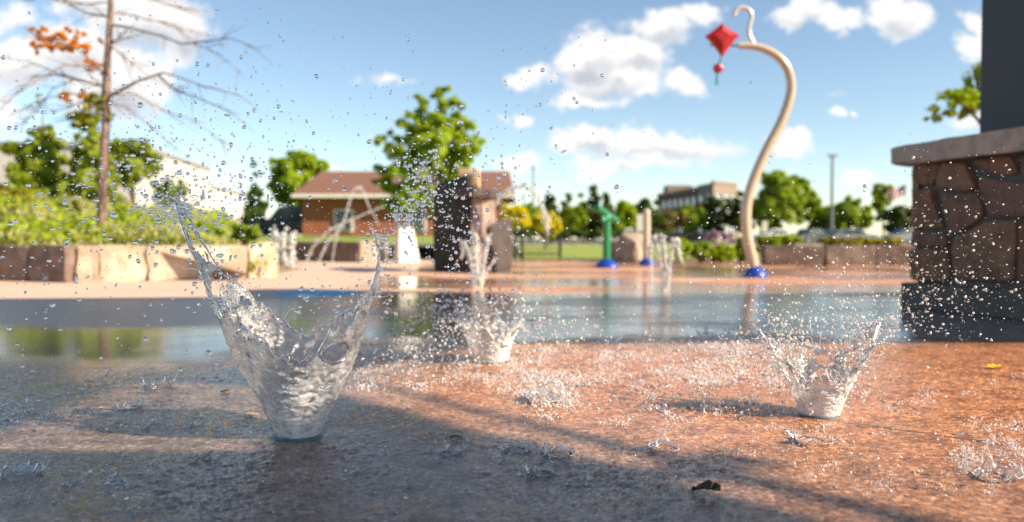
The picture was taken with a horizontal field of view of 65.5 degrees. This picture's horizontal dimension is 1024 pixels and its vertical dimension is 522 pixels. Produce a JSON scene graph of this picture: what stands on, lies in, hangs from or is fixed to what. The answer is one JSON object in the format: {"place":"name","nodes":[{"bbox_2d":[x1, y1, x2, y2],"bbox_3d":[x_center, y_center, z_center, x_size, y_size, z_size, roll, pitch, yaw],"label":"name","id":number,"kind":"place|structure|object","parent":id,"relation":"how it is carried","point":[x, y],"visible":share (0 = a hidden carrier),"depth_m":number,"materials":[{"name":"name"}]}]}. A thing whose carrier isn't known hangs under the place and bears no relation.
{"place":"outdoors","nodes":[
{"label":"outdoors","id":0,"kind":"place"},
{"bbox_2d":[0,141,246,222],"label":"warehouse","id":1,"kind":"structure","parent":0,"point":[170,167],"depth_m":66.28,"materials":[{"name":"white metal"}]},
{"bbox_2d":[0,330,683,518],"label":"churned water","id":2,"kind":"structure","parent":0,"point":[150,422],"depth_m":2.47,"materials":[{"name":"liquid"}]},
{"bbox_2d":[259,236,433,242],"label":"raised lawn","id":3,"kind":"structure","parent":0,"point":[427,239],"depth_m":28.80,"materials":[{"name":"green plant"}]},
{"bbox_2d":[239,162,269,224],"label":"evergreen tree","id":4,"kind":"object","parent":3,"relation":"on","point":[260,208],"visible":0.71,"depth_m":43.57,"materials":[{"name":"green plant"}]},
{"bbox_2d":[246,206,302,235],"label":"parked car","id":5,"kind":"object","parent":3,"relation":"on","point":[286,214],"visible":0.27,"depth_m":42.16,"materials":[{"name":"paint"}]},
{"bbox_2d":[265,149,329,205],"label":"deciduous tree","id":6,"kind":"object","parent":3,"relation":"on","point":[290,178],"visible":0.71,"depth_m":45.46,"materials":[{"name":"green plant"}]},
{"bbox_2d":[291,171,515,235],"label":"brick building","id":7,"kind":"structure","parent":3,"relation":"on","point":[316,190],"depth_m":38.96,"materials":[{"name":"brown"}]},
{"bbox_2d":[334,209,353,231],"bbox_3d":[-8.223,-1.973,38.905,0.950,1.100,0.150,0,2,0],"label":"window","id":8,"kind":"structure","parent":7,"relation":"in","point":[348,226],"depth_m":38.84,"materials":[{"name":"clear glass"}]},
{"bbox_2d":[407,209,426,231],"bbox_3d":[-4.652,-1.973,38.905,0.950,1.100,0.150,0,2,0],"label":"window","id":9,"kind":"structure","parent":7,"relation":"in","point":[417,223],"depth_m":38.84,"materials":[{"name":"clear glass"}]},
{"bbox_2d":[370,85,486,215],"bbox_3d":[-3.073,-3.699,29.793,4.066,5.766,2.752,-1,2,-26],"label":"maple tree","id":10,"kind":"object","parent":3,"relation":"on","point":[451,133],"visible":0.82,"depth_m":29.65,"materials":[{"name":"green plant"}]},
{"bbox_2d":[341,186,378,229],"bbox_3d":[-3.239,-1.134,16.977,0.832,0.946,0.099,0,2,0],"label":"water jet","id":11,"kind":"object","parent":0,"point":[357,187],"visible":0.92,"depth_m":16.96},
{"bbox_2d":[433,169,511,272],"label":"stone tower","id":12,"kind":"structure","parent":0,"point":[502,240],"depth_m":13.06,"materials":[{"name":"stone"}]},
{"bbox_2d":[495,181,550,236],"bbox_3d":[0.209,-1.009,15.480,1.104,1.080,0.179,0,2,0],"label":"water jet","id":13,"kind":"object","parent":12,"relation":"attached to","point":[507,192],"visible":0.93,"depth_m":15.46},
{"bbox_2d":[0,0,981,238],"label":"sky","id":14,"kind":"structure","parent":0,"point":[884,62],"materials":[{"name":"blue"}]},
{"bbox_2d":[0,259,1023,330],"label":"splash pad","id":15,"kind":"object","parent":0,"point":[609,299],"visible":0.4,"depth_m":7.17,"materials":[{"name":"concrete"}]},
{"bbox_2d":[0,244,277,282],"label":"stone wall","id":16,"kind":"structure","parent":15,"relation":"on","point":[131,268],"depth_m":10.22,"materials":[{"name":"brown stone"}]},
{"bbox_2d":[0,219,300,272],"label":"planting bed","id":17,"kind":"object","parent":15,"relation":"on","point":[283,269],"visible":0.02,"depth_m":12.87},
{"bbox_2d":[0,187,32,203],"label":"shrub","id":18,"kind":"object","parent":17,"relation":"on","point":[6,192],"visible":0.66,"depth_m":17.86,"materials":[{"name":"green plant"}]},
{"bbox_2d":[0,204,57,220],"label":"shrub","id":19,"kind":"object","parent":17,"relation":"on","point":[19,209],"visible":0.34,"depth_m":13.92,"materials":[{"name":"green plant"}]},
{"bbox_2d":[0,115,69,198],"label":"deciduous tree","id":20,"kind":"object","parent":17,"relation":"on","point":[18,176],"visible":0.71,"depth_m":21.56,"materials":[{"name":"green plant"}]},
{"bbox_2d":[52,195,92,214],"bbox_3d":[-8.826,-0.821,16.054,0.775,1.003,0.614,0,2,0],"label":"shrub","id":21,"kind":"object","parent":17,"relation":"on","point":[75,202],"visible":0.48,"depth_m":15.92,"materials":[{"name":"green plant"}]},
{"bbox_2d":[55,91,125,202],"bbox_3d":[-11.138,-2.712,20.964,1.660,3.537,1.473,0,2,0],"label":"pine tree","id":22,"kind":"object","parent":17,"relation":"on","point":[90,144],"visible":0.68,"depth_m":20.77,"materials":[{"name":"green plant"}]},
{"bbox_2d":[107,205,145,226],"bbox_3d":[-6.311,-0.573,12.983,0.587,0.683,0.583,1,2,42],"label":"shrub","id":23,"kind":"object","parent":17,"relation":"on","point":[123,208],"visible":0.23,"depth_m":12.92,"materials":[{"name":"green plant"}]},
{"bbox_2d":[0,192,267,273],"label":"ground cover","id":24,"kind":"object","parent":17,"relation":"on","point":[13,240],"visible":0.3,"depth_m":11.44,"materials":[{"name":"green plant"}]},
{"bbox_2d":[109,137,163,204],"bbox_3d":[-10.455,-2.188,21.862,1.540,2.452,1.050,0,2,0],"label":"deciduous tree","id":25,"kind":"object","parent":17,"relation":"on","point":[124,148],"visible":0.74,"depth_m":21.79,"materials":[{"name":"green plant"}]},
{"bbox_2d":[0,0,274,226],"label":"young tree","id":26,"kind":"object","parent":17,"relation":"on","point":[106,95],"visible":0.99,"depth_m":11.89,"materials":[{"name":"brown plant"}]},
{"bbox_2d":[149,178,188,205],"bbox_3d":[-10.275,-1.774,24.005,1.179,1.503,0.883,0,2,0],"label":"tree","id":27,"kind":"object","parent":17,"relation":"on","point":[172,191],"visible":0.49,"depth_m":23.84,"materials":[{"name":"green plant"}]},
{"bbox_2d":[191,221,226,238],"bbox_3d":[-4.831,-0.431,12.565,0.639,0.425,0.409,0,2,0],"label":"shrub","id":28,"kind":"object","parent":17,"relation":"on","point":[217,229],"visible":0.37,"depth_m":12.54,"materials":[{"name":"green plant"}]},
{"bbox_2d":[230,223,261,244],"bbox_3d":[-4.680,-0.463,13.994,0.480,0.418,0.507,-1,2,-37],"label":"shrub","id":29,"kind":"object","parent":17,"relation":"on","point":[247,231],"visible":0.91,"depth_m":13.91,"materials":[{"name":"green plant"}]},
{"bbox_2d":[271,225,296,269],"bbox_3d":[-4.012,-0.195,14.024,0.469,0.874,0.226,0,2,0],"label":"water jet","id":30,"kind":"object","parent":15,"relation":"on","point":[283,257],"visible":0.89,"depth_m":13.99},
{"bbox_2d":[273,290,360,295],"bbox_3d":[-1.950,0.319,8.003,0.860,0.006,0.860,0,2,0],"label":"ground marking","id":31,"kind":"object","parent":15,"relation":"on","point":[311,293],"visible":0.91,"depth_m":7.86,"materials":[{"name":"blue paint"}]},
{"bbox_2d":[257,240,387,261],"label":"stone wall","id":32,"kind":"structure","parent":15,"relation":"on","point":[344,251],"depth_m":18.72,"materials":[{"name":"brown stone"}]},
{"bbox_2d":[305,206,383,262],"bbox_3d":[-3.529,-0.560,16.794,1.684,1.208,0.122,0,2,0],"label":"water jet","id":33,"kind":"object","parent":15,"relation":"on","point":[334,227],"visible":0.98,"depth_m":16.78},
{"bbox_2d":[392,223,419,261],"bbox_3d":[-2.530,-0.429,18.706,0.540,0.898,0.571,-1,2,-33],"label":"stone pylon","id":34,"kind":"object","parent":15,"relation":"on","point":[413,255],"visible":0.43,"depth_m":18.50,"materials":[{"name":"stone"}]},
{"bbox_2d":[459,233,495,288],"bbox_3d":[-0.372,0.013,8.679,0.407,0.641,0.123,0,2,0],"label":"water jet","id":35,"kind":"object","parent":15,"relation":"on","point":[481,275],"visible":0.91,"depth_m":8.66},
{"bbox_2d":[0,331,1023,521],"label":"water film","id":36,"kind":"object","parent":15,"relation":"on","point":[178,477],"visible":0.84,"depth_m":2.17,"materials":[{"name":"liquid"}]},
{"bbox_2d":[0,450,59,480],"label":"splash crown","id":37,"kind":"object","parent":36,"relation":"on","point":[8,473],"visible":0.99,"depth_m":1.82,"materials":[{"name":"clear liquid"}]},
{"bbox_2d":[115,395,150,409],"bbox_3d":[-1.226,0.456,2.565,0.117,0.046,0.118,-2,2,-44],"label":"splash crown","id":38,"kind":"object","parent":36,"relation":"on","point":[140,403],"visible":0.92,"depth_m":2.59,"materials":[{"name":"clear liquid"}]},
{"bbox_2d":[134,367,178,390],"bbox_3d":[-1.279,0.419,2.894,0.170,0.102,0.158,-1,2,-22],"label":"splash crown","id":39,"kind":"object","parent":36,"relation":"on","point":[165,384],"visible":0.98,"depth_m":2.87,"materials":[{"name":"clear liquid"}]},
{"bbox_2d":[272,431,322,441],"bbox_3d":[-0.594,0.482,2.209,0.138,0.010,0.138,0,2,0],"label":"ground nozzle","id":40,"kind":"object","parent":36,"relation":"on","point":[274,436],"visible":0.4,"depth_m":2.16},
{"bbox_2d":[172,196,397,438],"bbox_3d":[-0.625,0.152,2.209,0.548,0.671,0.453,-1,2,-31],"label":"water splash","id":41,"kind":"object","parent":40,"relation":"on","point":[296,379],"visible":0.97,"depth_m":2.14,"materials":[{"name":"liquid"}]},
{"bbox_2d":[432,436,469,455],"bbox_3d":[-0.149,0.470,2.020,0.088,0.048,0.099,0,2,11],"label":"splash crown","id":42,"kind":"object","parent":36,"relation":"on","point":[446,446],"visible":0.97,"depth_m":2.04,"materials":[{"name":"clear liquid"}]},
{"bbox_2d":[473,360,508,363],"bbox_3d":[-0.094,0.444,3.550,0.160,0.010,0.160,0,2,0],"label":"ground nozzle","id":43,"kind":"object","parent":36,"relation":"on","point":[490,362],"visible":0.28,"depth_m":3.48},
{"bbox_2d":[455,310,523,361],"bbox_3d":[-0.098,0.333,3.548,0.308,0.236,0.268,0,2,0],"label":"water splash","id":44,"kind":"object","parent":43,"relation":"on","point":[491,339],"visible":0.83,"depth_m":3.48,"materials":[{"name":"liquid"}]},
{"bbox_2d":[0,4,1023,517],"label":"water spray","id":45,"kind":"object","parent":36,"relation":"on","point":[488,318],"visible":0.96,"depth_m":2.38,"materials":[{"name":"liquid"}]},
{"bbox_2d":[522,456,558,477],"bbox_3d":[0.054,0.478,1.843,0.099,0.042,0.086,1,2,37],"label":"splash crown","id":46,"kind":"object","parent":36,"relation":"on","point":[532,473],"visible":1,"depth_m":1.82,"materials":[{"name":"clear liquid"}]},
{"bbox_2d":[521,374,566,404],"bbox_3d":[0.082,0.423,2.667,0.170,0.108,0.197,1,2,40],"label":"splash crown","id":47,"kind":"object","parent":36,"relation":"on","point":[537,395],"visible":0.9,"depth_m":2.69,"materials":[{"name":"clear liquid"}]},
{"bbox_2d":[538,437,583,457],"bbox_3d":[0.126,0.476,2.007,0.121,0.038,0.122,0,2,0],"label":"splash crown","id":48,"kind":"object","parent":36,"relation":"on","point":[564,446],"visible":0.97,"depth_m":2.04,"materials":[{"name":"clear liquid"}]},
{"bbox_2d":[641,425,681,451],"bbox_3d":[0.395,0.466,2.079,0.125,0.053,0.106,0,2,0],"label":"splash crown","id":49,"kind":"object","parent":36,"relation":"on","point":[662,439],"visible":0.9,"depth_m":2.10,"materials":[{"name":"clear liquid"}]},
{"bbox_2d":[692,479,720,490],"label":"fallen leaf","id":50,"kind":"object","parent":36,"relation":"on","point":[709,484],"visible":1,"depth_m":1.71,"materials":[{"name":"plant"}]},
{"bbox_2d":[784,428,847,445],"bbox_3d":[0.803,0.463,2.124,0.148,0.058,0.153,-1,2,-38],"label":"splash crown","id":51,"kind":"object","parent":36,"relation":"on","point":[813,442],"visible":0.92,"depth_m":2.11,"materials":[{"name":"clear liquid"}]},
{"bbox_2d":[798,412,840,418],"bbox_3d":[0.954,0.474,2.472,0.124,0.010,0.124,0,2,0],"label":"ground nozzle","id":52,"kind":"object","parent":36,"relation":"on","point":[819,417],"visible":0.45,"depth_m":2.42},
{"bbox_2d":[751,318,891,416],"bbox_3d":[0.952,0.330,2.479,0.373,0.301,0.394,2,2,43],"label":"water splash","id":53,"kind":"object","parent":52,"relation":"on","point":[824,387],"visible":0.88,"depth_m":2.44,"materials":[{"name":"liquid"}]},
{"bbox_2d":[961,437,1023,482],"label":"splash crown","id":54,"kind":"object","parent":36,"relation":"on","point":[1016,475],"visible":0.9,"depth_m":1.82,"materials":[{"name":"clear liquid"}]},
{"bbox_2d":[594,204,619,267],"bbox_3d":[1.777,-0.462,14.943,0.450,1.177,0.711,0,2,10],"label":"spray cannon","id":55,"kind":"object","parent":15,"relation":"on","point":[606,261],"visible":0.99,"depth_m":14.87,"materials":[{"name":"green plastic"}]},
{"bbox_2d":[612,231,642,262],"bbox_3d":[2.784,-0.314,18.310,0.735,0.730,0.773,1,2,42],"label":"boulder","id":56,"kind":"object","parent":15,"relation":"on","point":[631,246],"visible":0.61,"depth_m":18.04,"materials":[{"name":"stone"}]},
{"bbox_2d":[638,209,654,264],"bbox_3d":[2.811,-0.502,16.572,0.350,1.165,0.350,0,2,0],"label":"spray post","id":57,"kind":"object","parent":15,"relation":"on","point":[646,227],"visible":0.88,"depth_m":16.50,"materials":[{"name":"beige plastic"}]},
{"bbox_2d":[647,233,683,290],"bbox_3d":[1.612,0.026,8.365,0.387,0.633,0.082,0,2,0],"label":"water jet","id":58,"kind":"object","parent":15,"relation":"on","point":[665,275],"visible":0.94,"depth_m":8.35},
{"bbox_2d":[673,237,693,262],"bbox_3d":[3.853,-0.234,18.002,0.520,0.639,0.418,0,2,0],"label":"plant clump","id":59,"kind":"object","parent":15,"relation":"on","point":[687,246],"visible":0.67,"depth_m":17.91,"materials":[{"name":"green plant"}]},
{"bbox_2d":[689,240,716,261],"bbox_3d":[4.374,-0.206,18.238,0.670,0.562,0.430,0,2,-15],"label":"plant clump","id":60,"kind":"object","parent":15,"relation":"on","point":[706,249],"visible":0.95,"depth_m":18.16,"materials":[{"name":"green plant"}]},
{"bbox_2d":[703,231,735,245],"bbox_3d":[5.076,-0.353,19.488,0.838,0.781,0.248,0,2,0],"label":"flower clump","id":61,"kind":"object","parent":15,"relation":"on","point":[710,236],"visible":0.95,"depth_m":19.45,"materials":[{"name":"purple plant"}]},
{"bbox_2d":[711,244,735,261],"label":"plant clump","id":62,"kind":"object","parent":15,"relation":"on","point":[723,253],"visible":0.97,"depth_m":18.46,"materials":[{"name":"green plant"}]},
{"bbox_2d":[734,236,746,261],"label":"plant clump","id":63,"kind":"object","parent":15,"relation":"on","point":[740,252],"visible":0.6,"depth_m":18.64,"materials":[{"name":"green plant"}]},
{"bbox_2d":[705,5,795,276],"bbox_3d":[3.384,-1.696,11.350,1.299,3.860,0.344,0,2,0],"label":"kite pole","id":64,"kind":"object","parent":15,"relation":"on","point":[721,38],"visible":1,"depth_m":11.29,"materials":[{"name":"metal"}]},
{"bbox_2d":[755,233,781,252],"bbox_3d":[6.117,-0.305,19.048,0.659,0.716,0.536,0,2,0],"label":"plant clump","id":65,"kind":"object","parent":15,"relation":"on","point":[764,239],"visible":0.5,"depth_m":18.96,"materials":[{"name":"green plant"}]},
{"bbox_2d":[776,233,803,245],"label":"plant clump","id":66,"kind":"object","parent":15,"relation":"on","point":[791,238],"visible":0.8,"depth_m":19.16,"materials":[{"name":"green plant"}]},
{"bbox_2d":[820,236,841,244],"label":"plant clump","id":67,"kind":"object","parent":15,"relation":"on","point":[826,240],"visible":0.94,"depth_m":18.95,"materials":[{"name":"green plant"}]},
{"bbox_2d":[760,245,915,265],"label":"stone wall","id":68,"kind":"structure","parent":15,"relation":"on","point":[787,255],"depth_m":16.08,"materials":[{"name":"stone"}]},
{"bbox_2d":[841,236,877,245],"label":"plant clump","id":69,"kind":"object","parent":15,"relation":"on","point":[861,240],"visible":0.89,"depth_m":18.91,"materials":[{"name":"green plant"}]},
{"bbox_2d":[873,236,904,244],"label":"plant clump","id":70,"kind":"object","parent":15,"relation":"on","point":[891,241],"visible":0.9,"depth_m":18.93,"materials":[{"name":"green plant"}]},
{"bbox_2d":[923,61,980,124],"bbox_3d":[7.709,-1.605,12.970,2.127,3.656,1.030,0,2,0],"label":"locust tree","id":71,"kind":"object","parent":15,"relation":"on","point":[967,98],"visible":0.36,"depth_m":12.82,"materials":[{"name":"green plant"}]},
{"bbox_2d":[891,0,1023,320],"bbox_3d":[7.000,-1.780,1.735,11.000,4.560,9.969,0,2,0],"label":"stone pillar","id":72,"kind":"structure","parent":15,"relation":"on","point":[1001,134],"depth_m":5.76,"materials":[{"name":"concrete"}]},
{"bbox_2d":[278,239,906,258],"bbox_3d":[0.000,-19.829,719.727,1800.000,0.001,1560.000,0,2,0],"label":"ground","id":73,"kind":"structure","parent":0,"point":[422,250],"depth_m":56.25,"materials":[{"name":"plant"}]},
{"bbox_2d":[498,202,531,232],"bbox_3d":[0.118,-1.568,36.035,1.596,2.207,1.098,0,2,0],"label":"tree","id":74,"kind":"object","parent":73,"relation":"on","point":[518,210],"visible":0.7,"depth_m":35.78,"materials":[{"name":"yellow plant"}]},
{"bbox_2d":[521,201,541,243],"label":"deciduous tree","id":75,"kind":"object","parent":73,"relation":"on","point":[533,212],"visible":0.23,"depth_m":75.39,"materials":[{"name":"green plant"}]},
{"bbox_2d":[543,194,561,242],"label":"spruce tree","id":76,"kind":"object","parent":73,"relation":"on","point":[549,205],"visible":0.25,"depth_m":87.41,"materials":[{"name":"green plant"}]},
{"bbox_2d":[559,192,578,242],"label":"spruce tree","id":77,"kind":"object","parent":73,"relation":"on","point":[569,199],"visible":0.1,"depth_m":89.75,"materials":[{"name":"green plant"}]},
{"bbox_2d":[556,204,589,242],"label":"deciduous tree","id":78,"kind":"object","parent":73,"relation":"on","point":[575,218],"visible":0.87,"depth_m":77.07,"materials":[{"name":"green plant"}]},
{"bbox_2d":[579,208,596,242],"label":"deciduous tree","id":79,"kind":"object","parent":73,"relation":"on","point":[590,225],"visible":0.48,"depth_m":81.55,"materials":[{"name":"green plant"}]},
{"bbox_2d":[516,245,822,257],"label":"lawn","id":80,"kind":"structure","parent":0,"point":[582,251],"depth_m":32.91,"materials":[{"name":"green plant"}]},
{"bbox_2d":[512,228,535,241],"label":"hedge","id":81,"kind":"object","parent":80,"relation":"on","point":[524,230],"visible":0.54,"depth_m":59.77,"materials":[{"name":"green plant"}]},
{"bbox_2d":[512,232,561,257],"bbox_3d":[0.651,-0.443,22.243,1.462,0.724,0.075,0,2,0],"label":"metal fence","id":82,"kind":"object","parent":80,"relation":"on","point":[522,253],"visible":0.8,"depth_m":22.22,"materials":[{"name":"metal"}]},
{"bbox_2d":[529,211,562,249],"bbox_3d":[1.540,-1.415,36.819,1.723,1.847,1.158,0,2,0],"label":"tree","id":83,"kind":"object","parent":80,"relation":"on","point":[536,222],"visible":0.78,"depth_m":36.74,"materials":[{"name":"yellow plant"}]},
{"bbox_2d":[561,229,587,245],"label":"hedge","id":84,"kind":"object","parent":80,"relation":"on","point":[574,232],"visible":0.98,"depth_m":59.74,"materials":[{"name":"green plant"}]},
{"bbox_2d":[585,228,617,245],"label":"hedge","id":85,"kind":"object","parent":80,"relation":"on","point":[598,232],"visible":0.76,"depth_m":59.96,"materials":[{"name":"green plant"}]},
{"bbox_2d":[636,214,642,232],"bbox_3d":[6.441,-1.461,39.955,0.420,1.756,0.110,0,2,0],"label":"sign","id":86,"kind":"object","parent":80,"relation":"on","point":[639,222],"visible":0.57,"depth_m":39.89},
{"bbox_2d":[641,228,672,239],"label":"hedge","id":87,"kind":"object","parent":80,"relation":"on","point":[653,231],"visible":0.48,"depth_m":59.73,"materials":[{"name":"green plant"}]},
{"bbox_2d":[345,322,1023,499],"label":"churned water","id":88,"kind":"structure","parent":0,"point":[521,393],"depth_m":2.98,"materials":[{"name":"liquid"}]},
{"bbox_2d":[657,181,738,241],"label":"apartment block","id":89,"kind":"structure","parent":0,"point":[682,195],"depth_m":143.33,"materials":[{"name":"brick"}]},
{"bbox_2d":[512,244,910,244],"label":"path","id":90,"kind":"structure","parent":0,"point":[670,244],"depth_m":69.53,"materials":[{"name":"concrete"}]},
{"bbox_2d":[589,243,907,243],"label":"car park","id":91,"kind":"structure","parent":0,"point":[725,243],"depth_m":83.23,"materials":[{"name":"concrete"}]},
{"bbox_2d":[583,184,602,242],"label":"spruce tree","id":92,"kind":"object","parent":91,"relation":"on","point":[595,197],"visible":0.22,"depth_m":91.70,"materials":[{"name":"green plant"}]},
{"bbox_2d":[592,205,614,230],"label":"deciduous tree","id":93,"kind":"object","parent":91,"relation":"on","point":[596,215],"visible":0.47,"depth_m":80.07,"materials":[{"name":"green plant"}]},
{"bbox_2d":[611,199,636,230],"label":"deciduous tree","id":94,"kind":"object","parent":91,"relation":"on","point":[623,212],"visible":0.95,"depth_m":78.69,"materials":[{"name":"green plant"}]},
{"bbox_2d":[633,197,663,227],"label":"deciduous tree","id":95,"kind":"object","parent":91,"relation":"on","point":[656,217],"visible":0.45,"depth_m":82.87,"materials":[{"name":"green plant"}]},
{"bbox_2d":[651,209,687,242],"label":"deciduous tree","id":96,"kind":"object","parent":91,"relation":"on","point":[670,216],"visible":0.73,"depth_m":84.33,"materials":[{"name":"green plant"}]},
{"bbox_2d":[675,204,707,242],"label":"deciduous tree","id":97,"kind":"object","parent":91,"relation":"on","point":[697,217],"visible":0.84,"depth_m":85.98,"materials":[{"name":"green plant"}]},
{"bbox_2d":[696,195,733,242],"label":"deciduous tree","id":98,"kind":"object","parent":91,"relation":"on","point":[714,203],"visible":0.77,"depth_m":87.67,"materials":[{"name":"green plant"}]},
{"bbox_2d":[721,190,751,241],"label":"deciduous tree","id":99,"kind":"object","parent":91,"relation":"on","point":[736,208],"visible":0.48,"depth_m":89.22,"materials":[{"name":"green plant"}]},
{"bbox_2d":[753,229,789,243],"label":"parked car","id":100,"kind":"object","parent":91,"relation":"on","point":[777,231],"visible":0.27,"depth_m":77.28,"materials":[{"name":"white paint"}]},
{"bbox_2d":[751,169,822,232],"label":"deciduous tree","id":101,"kind":"object","parent":91,"relation":"on","point":[780,194],"visible":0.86,"depth_m":82.94,"materials":[{"name":"green plant"}]},
{"bbox_2d":[795,229,829,243],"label":"parked car","id":102,"kind":"object","parent":91,"relation":"on","point":[805,235],"visible":0.59,"depth_m":75.19,"materials":[{"name":"paint"}]},
{"bbox_2d":[802,205,829,242],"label":"deciduous tree","id":103,"kind":"object","parent":91,"relation":"on","point":[818,220],"visible":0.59,"depth_m":87.47,"materials":[{"name":"green plant"}]},
{"bbox_2d":[827,154,837,228],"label":"lamp post","id":104,"kind":"object","parent":91,"relation":"on","point":[832,156],"visible":0.83,"depth_m":83.70,"materials":[{"name":"metal"}]},
{"bbox_2d":[824,194,874,229],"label":"deciduous tree","id":105,"kind":"object","parent":91,"relation":"on","point":[855,215],"visible":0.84,"depth_m":85.39,"materials":[{"name":"green plant"}]},
{"bbox_2d":[832,229,881,243],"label":"parked car","id":106,"kind":"object","parent":91,"relation":"on","point":[844,233],"visible":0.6,"depth_m":76.29,"materials":[{"name":"silver metal"}]},
{"bbox_2d":[871,182,894,234],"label":"deciduous tree","id":107,"kind":"object","parent":91,"relation":"on","point":[879,195],"visible":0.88,"depth_m":91.48,"materials":[{"name":"green plant"}]},
{"bbox_2d":[875,204,913,233],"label":"deciduous tree","id":108,"kind":"object","parent":91,"relation":"on","point":[899,216],"visible":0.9,"depth_m":85.56,"materials":[{"name":"green plant"}]},
{"bbox_2d":[887,184,905,242],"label":"flagpole","id":109,"kind":"object","parent":91,"relation":"on","point":[895,194],"visible":0.94,"depth_m":89.81,"materials":[{"name":"fabric"}]},
{"bbox_2d":[881,229,913,243],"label":"parked car","id":110,"kind":"object","parent":91,"relation":"on","point":[903,234],"visible":0.34,"depth_m":78.14,"materials":[{"name":"grey paint"}]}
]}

